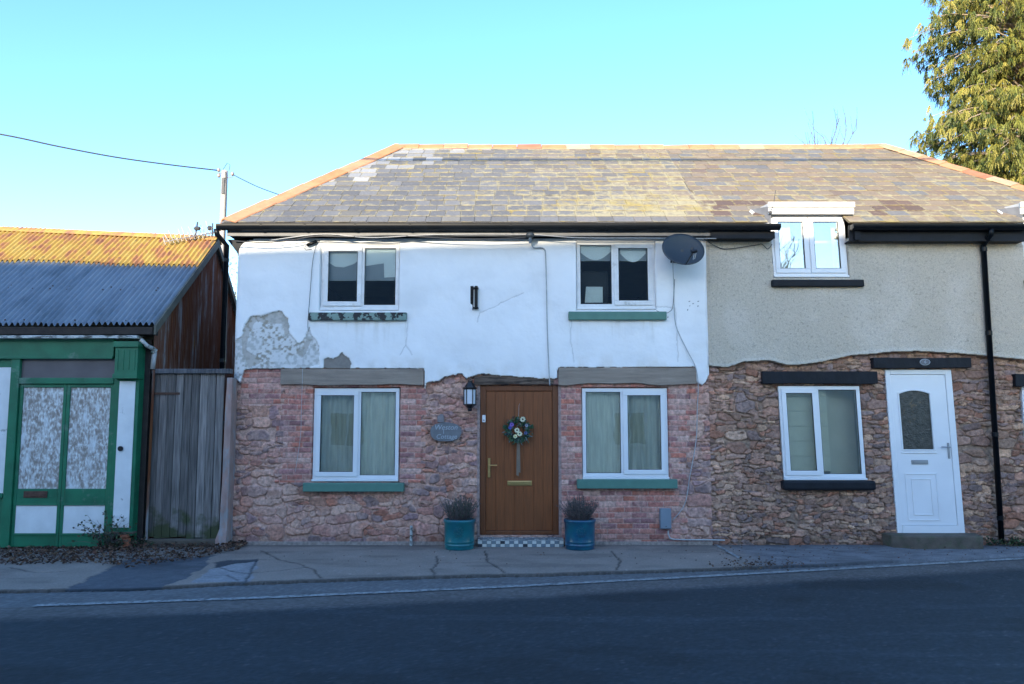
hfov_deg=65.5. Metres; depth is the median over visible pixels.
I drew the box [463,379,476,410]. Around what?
wall lantern
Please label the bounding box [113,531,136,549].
broken pot
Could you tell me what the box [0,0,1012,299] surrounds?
sky
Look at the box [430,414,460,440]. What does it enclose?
name plaque
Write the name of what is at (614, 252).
window
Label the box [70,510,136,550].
ivy plant
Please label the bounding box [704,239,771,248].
cable
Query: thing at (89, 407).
door
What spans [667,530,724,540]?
cable
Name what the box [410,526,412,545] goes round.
pipe stub
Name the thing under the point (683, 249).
satellite dish
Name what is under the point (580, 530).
planter
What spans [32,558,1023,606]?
edge line
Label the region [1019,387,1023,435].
window
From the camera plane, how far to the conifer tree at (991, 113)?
19.82 m
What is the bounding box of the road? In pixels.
[0,556,1023,683]
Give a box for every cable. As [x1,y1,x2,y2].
[231,235,525,242]
[271,234,715,240]
[295,349,304,471]
[308,246,315,331]
[531,242,549,385]
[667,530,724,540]
[672,261,698,520]
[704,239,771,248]
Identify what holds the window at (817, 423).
in the terraced house
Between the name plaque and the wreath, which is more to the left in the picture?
the name plaque
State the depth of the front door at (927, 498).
11.20 m
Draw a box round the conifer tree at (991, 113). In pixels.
[901,0,1023,184]
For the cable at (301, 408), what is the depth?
11.22 m
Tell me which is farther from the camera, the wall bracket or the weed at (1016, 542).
the wall bracket
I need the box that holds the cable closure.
[303,240,319,249]
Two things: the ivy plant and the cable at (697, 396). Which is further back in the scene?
the cable at (697, 396)
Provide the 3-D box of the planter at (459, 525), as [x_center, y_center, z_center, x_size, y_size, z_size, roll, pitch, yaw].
[-0.702,2.420,10.785,0.570,0.744,0.497,0,-6,0]
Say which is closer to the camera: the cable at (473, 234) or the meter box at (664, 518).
the meter box at (664, 518)
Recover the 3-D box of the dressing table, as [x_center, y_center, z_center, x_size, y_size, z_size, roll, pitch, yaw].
[1.362,-0.566,11.965,0.791,0.920,0.410,0,-6,0]
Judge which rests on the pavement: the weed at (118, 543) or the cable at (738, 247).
the weed at (118, 543)
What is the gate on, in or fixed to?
attached to the pier
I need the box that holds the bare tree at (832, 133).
[796,106,856,143]
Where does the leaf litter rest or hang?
on the pavement
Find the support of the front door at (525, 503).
in the cottage
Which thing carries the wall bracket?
attached to the cottage
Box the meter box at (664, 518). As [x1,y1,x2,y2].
[659,508,670,528]
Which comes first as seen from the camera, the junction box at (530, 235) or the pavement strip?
the pavement strip
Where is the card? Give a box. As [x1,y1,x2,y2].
[585,287,602,302]
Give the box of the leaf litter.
[0,540,1021,570]
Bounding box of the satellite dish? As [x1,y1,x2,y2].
[662,234,704,264]
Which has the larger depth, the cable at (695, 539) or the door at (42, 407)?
the cable at (695, 539)
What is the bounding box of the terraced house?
[637,144,1023,544]
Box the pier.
[215,378,237,546]
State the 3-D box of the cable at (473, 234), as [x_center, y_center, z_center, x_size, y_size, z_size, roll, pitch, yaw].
[-0.264,-1.484,11.275,6.304,0.098,0.025,0,-6,0]
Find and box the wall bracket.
[470,286,478,309]
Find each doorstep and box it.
[478,537,563,546]
[882,533,983,548]
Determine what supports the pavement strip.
on the pavement
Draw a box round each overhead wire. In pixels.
[0,133,216,170]
[233,174,278,194]
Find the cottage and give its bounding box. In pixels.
[214,143,780,544]
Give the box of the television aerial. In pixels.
[162,222,215,245]
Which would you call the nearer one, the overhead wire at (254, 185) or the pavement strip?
the pavement strip
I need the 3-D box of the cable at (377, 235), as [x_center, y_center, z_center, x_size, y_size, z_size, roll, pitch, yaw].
[-1.884,-1.458,11.267,4.169,0.114,0.016,0,-6,0]
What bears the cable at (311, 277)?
attached to the cottage
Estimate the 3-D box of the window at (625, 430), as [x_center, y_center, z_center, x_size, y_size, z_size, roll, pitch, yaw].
[1.603,1.351,11.255,1.394,1.403,0.269,0,-6,0]
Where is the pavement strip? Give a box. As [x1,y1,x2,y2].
[714,544,738,557]
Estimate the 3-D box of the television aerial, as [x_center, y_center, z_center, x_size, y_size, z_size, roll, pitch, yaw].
[-5.485,-1.849,13.540,0.831,0.530,0.326,4,-7,-36]
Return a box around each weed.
[103,535,153,549]
[985,536,1023,546]
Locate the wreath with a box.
[502,404,533,475]
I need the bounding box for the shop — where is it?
[0,226,236,547]
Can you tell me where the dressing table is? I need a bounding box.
[581,272,607,303]
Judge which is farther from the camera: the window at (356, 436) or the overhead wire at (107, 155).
the overhead wire at (107, 155)
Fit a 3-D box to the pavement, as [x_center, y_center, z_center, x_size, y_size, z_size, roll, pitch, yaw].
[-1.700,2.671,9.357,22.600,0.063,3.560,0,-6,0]
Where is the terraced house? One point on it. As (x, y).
(865, 312)
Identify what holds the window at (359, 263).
in the cottage
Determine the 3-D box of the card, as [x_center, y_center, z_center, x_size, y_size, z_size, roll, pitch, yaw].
[1.186,-0.687,11.563,0.260,0.233,0.005,0,-6,0]
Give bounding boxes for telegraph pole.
[217,163,233,254]
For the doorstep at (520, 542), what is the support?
on the pavement
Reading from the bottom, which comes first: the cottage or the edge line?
the edge line
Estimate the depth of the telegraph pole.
19.39 m
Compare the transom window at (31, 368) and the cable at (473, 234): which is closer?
the transom window at (31, 368)
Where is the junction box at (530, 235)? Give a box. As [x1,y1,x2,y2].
[526,232,533,242]
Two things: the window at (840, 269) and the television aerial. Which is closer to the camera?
the window at (840, 269)
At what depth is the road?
6.61 m
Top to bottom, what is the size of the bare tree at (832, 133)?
12.203 m
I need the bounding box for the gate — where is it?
[144,369,232,547]
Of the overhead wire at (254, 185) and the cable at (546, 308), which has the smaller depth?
the cable at (546, 308)
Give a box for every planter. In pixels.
[439,493,480,550]
[556,494,598,550]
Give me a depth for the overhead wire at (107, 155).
18.30 m
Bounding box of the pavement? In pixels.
[0,544,1023,593]
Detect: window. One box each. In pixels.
[0,367,10,492]
[21,359,114,377]
[303,388,404,491]
[308,245,406,320]
[568,242,666,319]
[577,388,677,488]
[771,215,863,286]
[777,386,875,489]
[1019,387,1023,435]
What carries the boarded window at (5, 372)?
in the shop
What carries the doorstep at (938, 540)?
on the pavement
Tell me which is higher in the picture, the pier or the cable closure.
the cable closure
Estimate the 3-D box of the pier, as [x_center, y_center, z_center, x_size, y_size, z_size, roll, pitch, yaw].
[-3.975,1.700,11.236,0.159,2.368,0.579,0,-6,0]
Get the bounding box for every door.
[10,384,67,546]
[58,384,113,546]
[480,386,558,534]
[884,370,964,532]
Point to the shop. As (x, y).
(96, 327)

